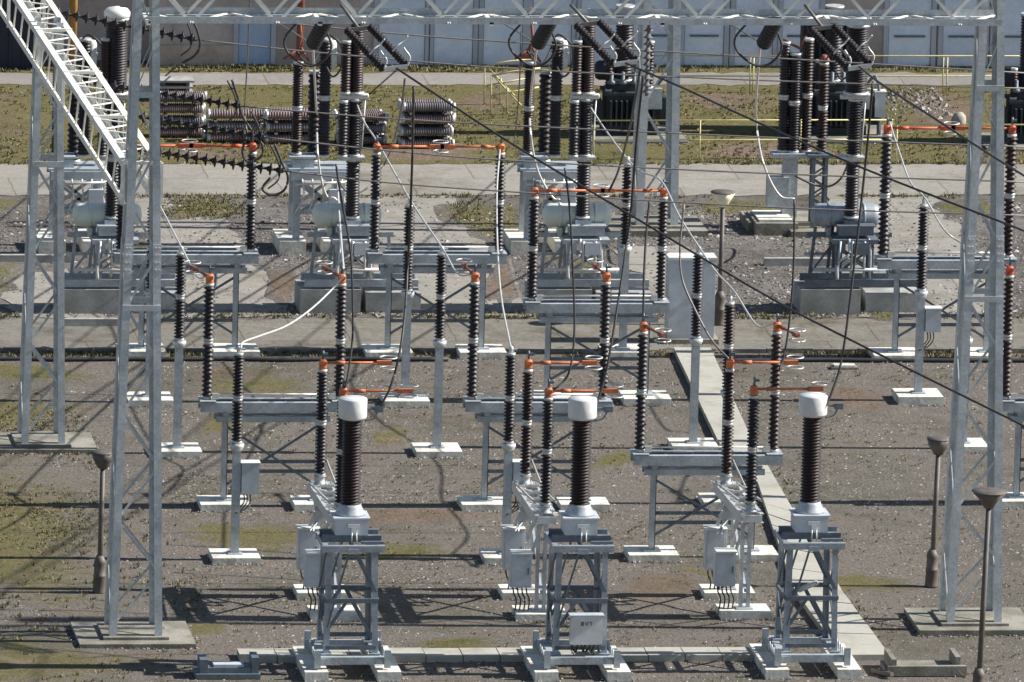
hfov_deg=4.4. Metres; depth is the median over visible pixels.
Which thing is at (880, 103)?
control cabinet
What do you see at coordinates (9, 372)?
moss patch
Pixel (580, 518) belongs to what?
current transformer
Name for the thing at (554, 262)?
turf patch
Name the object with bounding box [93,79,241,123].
insulator string
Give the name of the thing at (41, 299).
pavement
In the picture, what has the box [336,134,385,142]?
discarded insulator
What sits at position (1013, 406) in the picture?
disconnector
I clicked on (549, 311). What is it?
disconnector
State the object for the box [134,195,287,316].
pavement
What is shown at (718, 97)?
dirt patch
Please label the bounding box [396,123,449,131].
discarded insulator
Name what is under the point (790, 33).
garage door
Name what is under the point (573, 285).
conductor
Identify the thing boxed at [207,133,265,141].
discarded insulator
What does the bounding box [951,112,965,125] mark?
pale boulder
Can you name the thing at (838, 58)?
insulator string
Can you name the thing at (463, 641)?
moss patch
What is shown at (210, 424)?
moss patch
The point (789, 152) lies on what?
column cluster
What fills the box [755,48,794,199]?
conductor
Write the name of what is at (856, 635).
slab path
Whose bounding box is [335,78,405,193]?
conductor
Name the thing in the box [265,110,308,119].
discarded insulator
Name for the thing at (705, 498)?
post insulator
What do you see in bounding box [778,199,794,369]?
conductor
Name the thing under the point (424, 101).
discarded insulator
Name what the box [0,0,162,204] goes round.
pale truss
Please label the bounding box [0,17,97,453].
lattice tower
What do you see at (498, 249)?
conductor
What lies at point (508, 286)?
dirt patch
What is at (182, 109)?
discarded insulator
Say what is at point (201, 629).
moss patch
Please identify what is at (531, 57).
conductor
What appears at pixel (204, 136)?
discarded insulator
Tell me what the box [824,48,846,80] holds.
conductor
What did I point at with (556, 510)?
gravel stones
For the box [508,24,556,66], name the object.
conductor
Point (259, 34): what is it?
door
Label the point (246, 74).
conductor
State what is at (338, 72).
conductor
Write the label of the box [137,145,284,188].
insulator string
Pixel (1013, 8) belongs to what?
garage door
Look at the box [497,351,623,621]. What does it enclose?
disconnector
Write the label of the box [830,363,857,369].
concrete plinth
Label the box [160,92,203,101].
discarded insulator
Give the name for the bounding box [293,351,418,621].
disconnector
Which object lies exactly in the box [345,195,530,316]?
pavement
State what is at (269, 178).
conductor
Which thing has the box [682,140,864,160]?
dirt patch
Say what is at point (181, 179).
road
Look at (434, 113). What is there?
discarded insulator
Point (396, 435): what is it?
moss patch
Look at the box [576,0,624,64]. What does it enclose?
garage door
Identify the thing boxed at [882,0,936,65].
garage door
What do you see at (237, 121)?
discarded insulator
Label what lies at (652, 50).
conductor
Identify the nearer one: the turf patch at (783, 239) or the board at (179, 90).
the turf patch at (783, 239)
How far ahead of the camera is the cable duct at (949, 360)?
297.00 m
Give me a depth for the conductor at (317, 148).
305.73 m
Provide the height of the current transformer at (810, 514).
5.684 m
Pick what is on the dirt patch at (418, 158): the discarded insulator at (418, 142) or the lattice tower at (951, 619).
the discarded insulator at (418, 142)
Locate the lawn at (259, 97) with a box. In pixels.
[0,65,1023,163]
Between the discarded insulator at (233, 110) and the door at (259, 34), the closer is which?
the discarded insulator at (233, 110)
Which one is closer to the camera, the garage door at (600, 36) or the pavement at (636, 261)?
the pavement at (636, 261)
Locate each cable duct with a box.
[0,356,447,361]
[724,358,1023,362]
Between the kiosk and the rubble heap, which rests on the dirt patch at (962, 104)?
the rubble heap
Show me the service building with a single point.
(899, 40)
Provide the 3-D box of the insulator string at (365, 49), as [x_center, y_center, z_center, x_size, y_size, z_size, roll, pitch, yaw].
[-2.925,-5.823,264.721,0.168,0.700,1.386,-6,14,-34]
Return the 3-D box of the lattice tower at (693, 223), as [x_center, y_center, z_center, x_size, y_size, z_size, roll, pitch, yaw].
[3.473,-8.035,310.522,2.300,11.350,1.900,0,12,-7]
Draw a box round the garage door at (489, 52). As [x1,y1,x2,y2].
[478,0,528,64]
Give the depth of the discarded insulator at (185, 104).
321.53 m
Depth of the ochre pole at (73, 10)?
329.60 m
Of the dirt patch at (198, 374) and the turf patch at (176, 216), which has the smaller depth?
the dirt patch at (198, 374)
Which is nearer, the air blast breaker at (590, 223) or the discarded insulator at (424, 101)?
the air blast breaker at (590, 223)
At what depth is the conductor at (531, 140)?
306.27 m
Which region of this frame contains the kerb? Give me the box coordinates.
[0,347,1023,352]
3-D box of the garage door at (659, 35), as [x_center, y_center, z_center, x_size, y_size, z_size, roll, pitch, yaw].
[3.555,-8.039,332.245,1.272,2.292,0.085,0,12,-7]
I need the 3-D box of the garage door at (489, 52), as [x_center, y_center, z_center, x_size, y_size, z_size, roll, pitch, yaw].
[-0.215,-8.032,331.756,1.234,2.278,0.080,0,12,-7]
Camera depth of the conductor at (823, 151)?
258.04 m
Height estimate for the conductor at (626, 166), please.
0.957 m
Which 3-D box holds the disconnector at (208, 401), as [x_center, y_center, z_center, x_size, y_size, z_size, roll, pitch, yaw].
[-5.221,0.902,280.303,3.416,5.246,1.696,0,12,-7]
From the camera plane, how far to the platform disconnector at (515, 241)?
308.12 m
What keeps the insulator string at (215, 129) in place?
attached to the pale truss
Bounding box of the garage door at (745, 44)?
[729,0,778,65]
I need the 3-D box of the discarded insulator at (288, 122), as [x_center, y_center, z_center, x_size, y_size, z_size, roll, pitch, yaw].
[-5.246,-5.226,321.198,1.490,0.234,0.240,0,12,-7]
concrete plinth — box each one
[746,210,797,235]
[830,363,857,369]
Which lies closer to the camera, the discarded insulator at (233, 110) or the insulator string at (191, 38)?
the insulator string at (191, 38)
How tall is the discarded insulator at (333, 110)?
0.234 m
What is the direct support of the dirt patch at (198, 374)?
on the ground at (402, 610)
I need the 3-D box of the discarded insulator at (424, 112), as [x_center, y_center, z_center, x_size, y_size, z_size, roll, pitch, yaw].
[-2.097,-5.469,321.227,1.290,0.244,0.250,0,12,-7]
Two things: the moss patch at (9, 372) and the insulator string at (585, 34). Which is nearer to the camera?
the insulator string at (585, 34)
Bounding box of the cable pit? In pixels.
[871,648,966,676]
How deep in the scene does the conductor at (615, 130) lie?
280.74 m
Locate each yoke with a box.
[339,4,410,71]
[569,3,640,66]
[803,4,874,70]
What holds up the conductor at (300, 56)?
attached to the platform disconnector at (290, 240)
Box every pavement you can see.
[0,269,108,317]
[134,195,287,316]
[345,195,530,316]
[614,245,739,316]
[827,195,984,316]
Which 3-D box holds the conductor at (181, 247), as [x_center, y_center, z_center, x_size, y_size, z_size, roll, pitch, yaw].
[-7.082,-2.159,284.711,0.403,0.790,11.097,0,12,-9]
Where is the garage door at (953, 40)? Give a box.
[937,0,989,65]
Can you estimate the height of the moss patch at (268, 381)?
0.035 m
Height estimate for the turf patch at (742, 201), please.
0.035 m
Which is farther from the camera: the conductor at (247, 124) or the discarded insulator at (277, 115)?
the discarded insulator at (277, 115)
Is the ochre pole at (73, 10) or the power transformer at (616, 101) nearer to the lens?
the power transformer at (616, 101)
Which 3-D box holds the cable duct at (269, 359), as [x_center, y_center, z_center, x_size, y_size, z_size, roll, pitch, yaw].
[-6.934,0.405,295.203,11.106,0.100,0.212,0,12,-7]
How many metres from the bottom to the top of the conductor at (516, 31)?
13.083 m
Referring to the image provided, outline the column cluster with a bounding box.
[740,36,814,232]
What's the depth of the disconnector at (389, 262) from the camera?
296.04 m
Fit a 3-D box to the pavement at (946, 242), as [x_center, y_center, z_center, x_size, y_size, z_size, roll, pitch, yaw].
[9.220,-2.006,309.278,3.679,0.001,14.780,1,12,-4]
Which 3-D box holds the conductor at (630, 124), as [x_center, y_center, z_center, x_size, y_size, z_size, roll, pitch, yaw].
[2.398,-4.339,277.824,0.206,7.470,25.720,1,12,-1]
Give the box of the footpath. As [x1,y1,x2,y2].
[0,72,991,85]
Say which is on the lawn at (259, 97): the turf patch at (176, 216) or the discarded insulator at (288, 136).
the discarded insulator at (288, 136)
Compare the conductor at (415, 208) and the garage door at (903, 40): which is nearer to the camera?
the conductor at (415, 208)
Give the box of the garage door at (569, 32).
[527,0,576,64]
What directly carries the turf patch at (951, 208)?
on the rubble ground at (734, 247)
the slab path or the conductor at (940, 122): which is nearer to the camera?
the conductor at (940, 122)
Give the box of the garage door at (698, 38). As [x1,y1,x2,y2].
[680,0,729,65]
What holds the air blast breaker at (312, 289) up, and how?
on the rubble ground at (734, 247)
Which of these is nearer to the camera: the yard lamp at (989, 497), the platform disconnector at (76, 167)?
the yard lamp at (989, 497)
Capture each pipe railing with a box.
[593,119,892,158]
[654,55,1020,93]
[895,124,1023,163]
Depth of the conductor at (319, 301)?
278.15 m
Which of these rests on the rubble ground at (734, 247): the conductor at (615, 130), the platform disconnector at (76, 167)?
the platform disconnector at (76, 167)
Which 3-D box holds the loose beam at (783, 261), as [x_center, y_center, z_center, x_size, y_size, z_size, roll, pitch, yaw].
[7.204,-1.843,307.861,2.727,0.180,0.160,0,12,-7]
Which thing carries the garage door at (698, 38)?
in the service building
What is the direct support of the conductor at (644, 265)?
attached to the disconnector at (770, 454)
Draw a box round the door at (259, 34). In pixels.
[233,16,275,63]
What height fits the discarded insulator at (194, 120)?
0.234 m
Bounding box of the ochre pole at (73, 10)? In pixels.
[68,0,77,68]
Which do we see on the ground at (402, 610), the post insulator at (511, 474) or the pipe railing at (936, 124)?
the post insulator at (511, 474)
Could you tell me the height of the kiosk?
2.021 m
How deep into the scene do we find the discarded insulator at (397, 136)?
321.25 m
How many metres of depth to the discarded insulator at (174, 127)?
321.61 m
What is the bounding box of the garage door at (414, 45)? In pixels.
[373,0,430,64]
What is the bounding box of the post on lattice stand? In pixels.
[789,54,835,237]
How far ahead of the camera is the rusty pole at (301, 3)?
330.71 m
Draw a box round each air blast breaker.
[64,6,176,313]
[294,16,420,313]
[524,8,651,313]
[792,17,917,313]
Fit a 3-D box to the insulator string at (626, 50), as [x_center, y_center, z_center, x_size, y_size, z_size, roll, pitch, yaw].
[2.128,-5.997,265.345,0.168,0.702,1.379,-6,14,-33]
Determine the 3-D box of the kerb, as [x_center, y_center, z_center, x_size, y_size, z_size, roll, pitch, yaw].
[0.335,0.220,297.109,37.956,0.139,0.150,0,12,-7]
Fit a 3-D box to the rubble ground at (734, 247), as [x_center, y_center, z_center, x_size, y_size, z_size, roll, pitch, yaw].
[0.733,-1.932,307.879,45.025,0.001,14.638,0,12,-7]
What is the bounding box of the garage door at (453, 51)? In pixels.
[429,0,478,64]
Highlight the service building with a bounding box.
[160,0,1023,66]
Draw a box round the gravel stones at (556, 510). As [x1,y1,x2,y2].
[0,360,1023,681]
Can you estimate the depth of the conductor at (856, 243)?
265.98 m
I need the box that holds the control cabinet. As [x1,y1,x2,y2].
[873,89,886,134]
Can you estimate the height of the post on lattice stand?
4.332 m
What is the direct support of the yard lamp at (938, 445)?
on the ground at (402, 610)
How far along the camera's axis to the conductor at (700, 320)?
273.20 m
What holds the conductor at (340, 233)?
attached to the disconnector at (208, 401)
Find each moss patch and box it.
[0,361,114,384]
[0,391,113,431]
[0,454,145,620]
[0,630,196,681]
[52,639,77,645]
[164,518,303,558]
[182,366,318,397]
[186,620,233,638]
[193,412,263,439]
[335,542,470,562]
[364,424,413,448]
[399,634,510,647]
[589,448,633,472]
[669,565,712,583]
[838,569,930,595]
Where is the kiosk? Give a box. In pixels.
[659,253,718,343]
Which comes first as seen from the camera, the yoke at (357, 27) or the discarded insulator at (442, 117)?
the yoke at (357, 27)
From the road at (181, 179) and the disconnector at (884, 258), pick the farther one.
the road at (181, 179)
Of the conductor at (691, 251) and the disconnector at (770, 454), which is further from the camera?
the disconnector at (770, 454)
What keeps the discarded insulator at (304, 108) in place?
on the timber bearer
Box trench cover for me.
[237,647,753,662]
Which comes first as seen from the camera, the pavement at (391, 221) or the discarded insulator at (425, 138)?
the pavement at (391, 221)
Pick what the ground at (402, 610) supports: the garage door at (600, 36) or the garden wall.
the garden wall
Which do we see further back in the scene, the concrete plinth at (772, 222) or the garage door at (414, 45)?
the garage door at (414, 45)
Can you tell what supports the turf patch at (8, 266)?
on the rubble ground at (734, 247)
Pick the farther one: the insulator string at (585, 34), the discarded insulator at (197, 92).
the discarded insulator at (197, 92)
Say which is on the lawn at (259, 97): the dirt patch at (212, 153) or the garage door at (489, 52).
the dirt patch at (212, 153)
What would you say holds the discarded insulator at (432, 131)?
on the timber bearer
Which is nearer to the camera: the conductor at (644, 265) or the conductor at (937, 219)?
the conductor at (644, 265)
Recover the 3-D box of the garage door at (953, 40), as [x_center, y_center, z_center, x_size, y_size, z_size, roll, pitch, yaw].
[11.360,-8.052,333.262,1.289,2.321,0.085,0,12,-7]
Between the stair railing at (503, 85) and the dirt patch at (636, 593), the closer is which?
the dirt patch at (636, 593)
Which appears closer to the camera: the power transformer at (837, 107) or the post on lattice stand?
the post on lattice stand
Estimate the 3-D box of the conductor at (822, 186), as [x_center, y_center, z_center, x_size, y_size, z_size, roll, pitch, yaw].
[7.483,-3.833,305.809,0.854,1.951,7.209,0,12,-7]
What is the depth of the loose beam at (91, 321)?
298.64 m
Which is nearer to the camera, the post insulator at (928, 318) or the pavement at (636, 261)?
the post insulator at (928, 318)
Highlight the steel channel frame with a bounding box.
[192,652,260,678]
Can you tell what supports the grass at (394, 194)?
on the ground at (402, 610)
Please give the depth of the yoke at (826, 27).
265.44 m
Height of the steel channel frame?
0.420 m
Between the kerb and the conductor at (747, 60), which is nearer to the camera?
the conductor at (747, 60)
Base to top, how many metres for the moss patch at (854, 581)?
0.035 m
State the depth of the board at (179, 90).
326.31 m
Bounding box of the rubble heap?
[868,87,952,118]
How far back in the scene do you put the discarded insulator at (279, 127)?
320.84 m
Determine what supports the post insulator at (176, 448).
on the ground at (402, 610)
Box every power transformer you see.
[591,3,687,143]
[799,4,897,143]
[981,12,1023,151]
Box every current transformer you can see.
[292,395,401,681]
[520,395,630,681]
[749,392,860,679]
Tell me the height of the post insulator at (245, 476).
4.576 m
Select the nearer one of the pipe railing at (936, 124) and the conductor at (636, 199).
the conductor at (636, 199)
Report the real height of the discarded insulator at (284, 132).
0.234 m
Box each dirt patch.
[0,88,51,150]
[162,148,259,159]
[183,366,259,381]
[264,265,300,307]
[297,505,516,527]
[360,142,496,162]
[452,87,520,114]
[485,256,521,303]
[607,568,707,613]
[680,90,779,113]
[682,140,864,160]
[821,379,906,417]
[898,87,988,136]
[944,146,1023,162]
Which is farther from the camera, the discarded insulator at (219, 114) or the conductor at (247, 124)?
the discarded insulator at (219, 114)
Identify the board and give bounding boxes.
[160,76,193,82]
[160,83,192,88]
[160,89,192,91]
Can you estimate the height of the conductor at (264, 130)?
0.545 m
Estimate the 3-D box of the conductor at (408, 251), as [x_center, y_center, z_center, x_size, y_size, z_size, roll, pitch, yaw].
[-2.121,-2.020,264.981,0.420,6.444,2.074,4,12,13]
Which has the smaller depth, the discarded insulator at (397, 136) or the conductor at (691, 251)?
the conductor at (691, 251)
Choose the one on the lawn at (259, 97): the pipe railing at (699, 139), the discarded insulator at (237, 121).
the pipe railing at (699, 139)
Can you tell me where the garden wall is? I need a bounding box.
[43,0,148,59]
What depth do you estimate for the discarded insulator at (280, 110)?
321.01 m
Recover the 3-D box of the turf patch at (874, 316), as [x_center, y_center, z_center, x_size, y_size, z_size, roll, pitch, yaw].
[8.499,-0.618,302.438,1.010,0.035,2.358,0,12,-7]
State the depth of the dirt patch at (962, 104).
327.61 m
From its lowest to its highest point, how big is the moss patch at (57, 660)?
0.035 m
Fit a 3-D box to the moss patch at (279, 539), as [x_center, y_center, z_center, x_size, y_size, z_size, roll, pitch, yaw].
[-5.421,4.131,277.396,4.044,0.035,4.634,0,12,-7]
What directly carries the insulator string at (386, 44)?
hanging from the yoke at (357, 27)
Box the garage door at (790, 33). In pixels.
[776,0,824,65]
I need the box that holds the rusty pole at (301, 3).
[296,0,304,60]
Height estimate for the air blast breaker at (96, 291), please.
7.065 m
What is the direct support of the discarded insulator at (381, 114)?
on the timber bearer
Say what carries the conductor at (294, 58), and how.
hanging from the insulator string at (316, 38)
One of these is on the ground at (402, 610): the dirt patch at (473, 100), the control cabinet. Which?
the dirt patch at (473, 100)
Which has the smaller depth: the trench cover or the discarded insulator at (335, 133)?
the trench cover
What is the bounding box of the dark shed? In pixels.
[0,0,42,68]
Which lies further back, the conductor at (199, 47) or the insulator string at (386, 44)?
the conductor at (199, 47)
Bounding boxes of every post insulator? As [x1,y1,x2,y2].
[127,207,173,406]
[161,246,201,457]
[208,346,260,564]
[380,198,429,406]
[411,246,462,457]
[479,346,532,564]
[598,156,638,356]
[667,246,718,449]
[698,295,735,508]
[892,198,943,405]
[945,282,986,452]
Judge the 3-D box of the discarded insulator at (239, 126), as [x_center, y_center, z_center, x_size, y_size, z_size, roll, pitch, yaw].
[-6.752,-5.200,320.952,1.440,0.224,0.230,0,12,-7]
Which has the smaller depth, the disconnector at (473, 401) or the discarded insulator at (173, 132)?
the disconnector at (473, 401)
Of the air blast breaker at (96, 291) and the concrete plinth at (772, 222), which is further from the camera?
the concrete plinth at (772, 222)
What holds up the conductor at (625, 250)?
attached to the current transformer at (580, 518)
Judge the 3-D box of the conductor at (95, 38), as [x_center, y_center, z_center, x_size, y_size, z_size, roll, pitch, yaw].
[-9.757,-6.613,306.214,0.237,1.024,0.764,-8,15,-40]
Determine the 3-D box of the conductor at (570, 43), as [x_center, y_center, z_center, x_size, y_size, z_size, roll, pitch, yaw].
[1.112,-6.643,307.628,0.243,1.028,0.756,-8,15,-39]
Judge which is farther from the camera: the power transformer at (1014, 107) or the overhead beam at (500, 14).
the power transformer at (1014, 107)
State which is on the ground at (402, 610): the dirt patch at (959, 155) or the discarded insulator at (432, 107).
the dirt patch at (959, 155)
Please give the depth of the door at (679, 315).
298.33 m
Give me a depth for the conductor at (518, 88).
279.83 m
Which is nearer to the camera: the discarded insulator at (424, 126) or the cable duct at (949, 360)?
the cable duct at (949, 360)
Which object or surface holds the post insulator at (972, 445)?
on the ground at (402, 610)
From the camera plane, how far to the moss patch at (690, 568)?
275.40 m
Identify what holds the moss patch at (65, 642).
on the ground at (402, 610)
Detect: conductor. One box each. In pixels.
[82,34,100,76]
[120,5,1023,73]
[161,207,208,278]
[182,23,200,63]
[197,39,1023,88]
[231,79,263,162]
[240,275,344,348]
[242,105,1023,146]
[244,0,249,139]
[253,117,267,141]
[261,143,288,195]
[266,16,305,40]
[266,137,1023,182]
[283,24,331,66]
[285,170,1023,215]
[297,47,321,64]
[312,50,336,201]
[325,34,341,77]
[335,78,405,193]
[335,164,353,388]
[336,178,344,273]
[357,104,470,276]
[380,86,414,406]
[396,68,1023,426]
[490,16,530,40]
[496,149,510,345]
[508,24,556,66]
[513,31,520,146]
[526,43,552,63]
[529,49,559,200]
[552,168,575,388]
[555,34,572,77]
[590,106,773,327]
[597,75,643,403]
[608,70,640,191]
[625,62,1023,231]
[642,201,650,319]
[679,204,728,358]
[718,17,756,40]
[733,25,782,66]
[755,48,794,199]
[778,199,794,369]
[795,166,846,187]
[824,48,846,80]
[825,81,873,407]
[859,66,1023,176]
[889,121,1005,268]
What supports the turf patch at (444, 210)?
on the rubble ground at (734, 247)
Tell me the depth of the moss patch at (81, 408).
289.72 m
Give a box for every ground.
[0,60,1023,681]
[0,198,1023,319]
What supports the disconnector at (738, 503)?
on the ground at (402, 610)
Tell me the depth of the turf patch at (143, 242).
307.98 m
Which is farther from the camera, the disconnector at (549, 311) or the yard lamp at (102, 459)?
the disconnector at (549, 311)
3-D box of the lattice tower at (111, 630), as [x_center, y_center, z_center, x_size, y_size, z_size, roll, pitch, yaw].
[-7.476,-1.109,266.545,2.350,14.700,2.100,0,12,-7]
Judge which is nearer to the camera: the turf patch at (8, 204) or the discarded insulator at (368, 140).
the turf patch at (8, 204)
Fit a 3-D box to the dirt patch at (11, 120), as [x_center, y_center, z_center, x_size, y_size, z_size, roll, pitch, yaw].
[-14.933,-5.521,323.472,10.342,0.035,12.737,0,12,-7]
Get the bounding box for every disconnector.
[36,7,108,255]
[112,134,259,356]
[184,260,347,511]
[272,7,350,255]
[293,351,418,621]
[362,135,506,358]
[455,258,612,511]
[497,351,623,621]
[503,7,581,254]
[520,179,671,405]
[623,313,805,562]
[699,350,828,619]
[868,117,1017,362]
[988,252,1023,508]
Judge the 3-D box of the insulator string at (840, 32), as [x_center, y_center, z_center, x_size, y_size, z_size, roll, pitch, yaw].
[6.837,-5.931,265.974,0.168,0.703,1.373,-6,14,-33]
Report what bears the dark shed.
on the lawn at (259, 97)
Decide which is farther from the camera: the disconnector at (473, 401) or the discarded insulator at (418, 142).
the discarded insulator at (418, 142)
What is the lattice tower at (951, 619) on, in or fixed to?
on the ground at (402, 610)
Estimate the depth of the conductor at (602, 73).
291.03 m
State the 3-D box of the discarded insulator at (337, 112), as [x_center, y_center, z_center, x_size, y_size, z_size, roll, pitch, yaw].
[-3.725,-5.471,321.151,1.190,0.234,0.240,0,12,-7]
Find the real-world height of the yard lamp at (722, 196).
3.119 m
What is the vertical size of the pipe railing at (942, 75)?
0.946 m
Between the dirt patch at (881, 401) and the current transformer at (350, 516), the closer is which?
the current transformer at (350, 516)
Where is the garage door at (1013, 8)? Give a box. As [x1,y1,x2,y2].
[989,0,1023,65]
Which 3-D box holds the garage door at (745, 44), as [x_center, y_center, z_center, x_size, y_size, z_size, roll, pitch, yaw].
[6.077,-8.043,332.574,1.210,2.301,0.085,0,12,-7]
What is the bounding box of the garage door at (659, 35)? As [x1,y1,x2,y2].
[629,0,667,64]
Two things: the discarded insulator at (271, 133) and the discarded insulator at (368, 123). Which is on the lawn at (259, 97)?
the discarded insulator at (271, 133)
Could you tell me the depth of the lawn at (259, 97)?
325.03 m
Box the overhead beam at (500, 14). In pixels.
[143,0,1001,26]
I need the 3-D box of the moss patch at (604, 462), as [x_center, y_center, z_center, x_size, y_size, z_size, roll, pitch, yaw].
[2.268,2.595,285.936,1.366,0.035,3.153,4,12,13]
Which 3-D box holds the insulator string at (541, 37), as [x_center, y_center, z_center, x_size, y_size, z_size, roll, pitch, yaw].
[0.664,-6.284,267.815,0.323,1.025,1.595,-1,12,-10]
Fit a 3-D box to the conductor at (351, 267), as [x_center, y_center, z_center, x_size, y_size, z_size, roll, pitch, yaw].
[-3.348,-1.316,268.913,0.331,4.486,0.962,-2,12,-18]
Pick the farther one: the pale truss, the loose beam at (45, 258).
the loose beam at (45, 258)
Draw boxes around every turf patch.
[0,196,48,213]
[0,262,23,302]
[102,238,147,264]
[161,194,260,219]
[433,195,543,249]
[544,255,608,272]
[678,197,816,217]
[778,235,800,242]
[868,312,892,321]
[932,199,1005,218]
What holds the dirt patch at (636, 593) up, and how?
on the ground at (402, 610)
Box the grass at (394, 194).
[0,62,1023,681]
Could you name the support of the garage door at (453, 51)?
in the service building
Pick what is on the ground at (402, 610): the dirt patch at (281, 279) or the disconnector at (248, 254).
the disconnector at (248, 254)
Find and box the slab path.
[674,347,883,659]
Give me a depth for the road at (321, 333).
299.01 m
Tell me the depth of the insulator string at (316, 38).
267.30 m
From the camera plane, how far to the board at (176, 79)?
326.09 m
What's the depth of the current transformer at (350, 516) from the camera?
264.84 m
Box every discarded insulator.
[160,91,206,98]
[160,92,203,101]
[160,102,205,111]
[160,104,203,113]
[160,114,205,121]
[160,116,203,125]
[160,126,201,128]
[160,128,204,137]
[202,131,258,139]
[203,121,262,130]
[206,108,262,111]
[206,110,264,119]
[206,120,264,128]
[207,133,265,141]
[262,119,308,121]
[263,109,308,111]
[264,120,308,127]
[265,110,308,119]
[265,134,307,143]
[266,107,307,109]
[266,122,308,131]
[266,131,306,133]
[266,132,307,134]
[332,108,381,116]
[333,110,382,118]
[334,132,383,140]
[336,122,385,124]
[336,124,385,133]
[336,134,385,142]
[337,136,386,144]
[361,112,387,121]
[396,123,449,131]
[396,135,448,143]
[397,98,449,107]
[398,111,451,116]
[398,124,451,133]
[398,136,451,144]
[399,100,452,109]
[400,126,453,136]
[401,114,454,123]
[401,138,454,148]
[402,102,455,111]
[402,112,455,121]
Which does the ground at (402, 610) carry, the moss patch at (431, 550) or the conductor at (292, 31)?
the moss patch at (431, 550)
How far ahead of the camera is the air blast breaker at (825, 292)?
302.21 m
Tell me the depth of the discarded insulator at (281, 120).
321.33 m
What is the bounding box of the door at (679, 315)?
[668,264,715,334]
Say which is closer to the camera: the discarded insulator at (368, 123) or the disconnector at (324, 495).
the disconnector at (324, 495)
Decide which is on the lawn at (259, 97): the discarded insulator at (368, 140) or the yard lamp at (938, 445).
the discarded insulator at (368, 140)
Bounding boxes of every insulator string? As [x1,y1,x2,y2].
[46,6,196,55]
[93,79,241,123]
[113,107,265,154]
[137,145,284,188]
[306,16,331,49]
[344,27,384,71]
[367,24,408,66]
[531,17,556,49]
[574,22,614,66]
[597,19,638,62]
[642,25,652,95]
[757,17,781,49]
[808,26,848,70]
[831,23,872,65]
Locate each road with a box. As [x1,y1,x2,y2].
[0,163,1023,195]
[0,317,1023,349]
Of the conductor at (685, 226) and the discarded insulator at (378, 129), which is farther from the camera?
the discarded insulator at (378, 129)
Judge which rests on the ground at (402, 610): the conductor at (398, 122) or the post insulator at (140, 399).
the post insulator at (140, 399)
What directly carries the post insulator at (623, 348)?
on the ground at (402, 610)
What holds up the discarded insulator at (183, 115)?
on the timber bearer
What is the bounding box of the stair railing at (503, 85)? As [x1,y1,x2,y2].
[483,59,539,114]
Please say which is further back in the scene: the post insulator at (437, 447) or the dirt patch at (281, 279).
the dirt patch at (281, 279)
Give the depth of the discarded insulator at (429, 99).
321.09 m
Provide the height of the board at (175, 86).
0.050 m
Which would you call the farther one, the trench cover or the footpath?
the footpath
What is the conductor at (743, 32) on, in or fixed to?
hanging from the insulator string at (767, 36)
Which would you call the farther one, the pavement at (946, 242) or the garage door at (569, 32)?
the garage door at (569, 32)
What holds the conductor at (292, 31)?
attached to the insulator string at (316, 38)
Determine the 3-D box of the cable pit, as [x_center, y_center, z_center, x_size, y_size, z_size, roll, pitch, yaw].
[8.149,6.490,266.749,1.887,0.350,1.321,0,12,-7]
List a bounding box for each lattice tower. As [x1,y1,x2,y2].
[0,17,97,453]
[70,0,195,648]
[605,0,707,236]
[904,0,1023,635]
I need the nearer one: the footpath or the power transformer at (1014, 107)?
the power transformer at (1014, 107)
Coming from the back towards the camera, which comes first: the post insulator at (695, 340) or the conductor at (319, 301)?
the post insulator at (695, 340)
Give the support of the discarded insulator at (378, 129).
on the timber bearer
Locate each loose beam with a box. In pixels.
[0,254,71,262]
[65,318,117,325]
[764,257,873,265]
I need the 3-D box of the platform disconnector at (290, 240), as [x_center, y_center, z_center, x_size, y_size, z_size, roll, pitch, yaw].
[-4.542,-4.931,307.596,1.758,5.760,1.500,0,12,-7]
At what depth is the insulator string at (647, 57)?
266.88 m
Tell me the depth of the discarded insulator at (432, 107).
320.59 m
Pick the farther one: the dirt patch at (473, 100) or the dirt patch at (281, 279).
the dirt patch at (473, 100)
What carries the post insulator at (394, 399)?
on the ground at (402, 610)
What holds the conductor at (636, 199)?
attached to the insulator string at (279, 170)
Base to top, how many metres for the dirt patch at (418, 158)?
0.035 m
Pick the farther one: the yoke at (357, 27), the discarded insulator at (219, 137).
the discarded insulator at (219, 137)
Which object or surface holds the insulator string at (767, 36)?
hanging from the overhead beam at (500, 14)
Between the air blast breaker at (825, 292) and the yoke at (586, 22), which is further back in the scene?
the air blast breaker at (825, 292)
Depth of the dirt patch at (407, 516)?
279.87 m
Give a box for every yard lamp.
[91,449,111,593]
[711,189,735,325]
[925,435,948,587]
[972,487,1006,681]
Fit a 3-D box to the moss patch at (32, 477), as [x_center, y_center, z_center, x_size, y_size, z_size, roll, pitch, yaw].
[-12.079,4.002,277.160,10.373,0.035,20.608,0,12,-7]

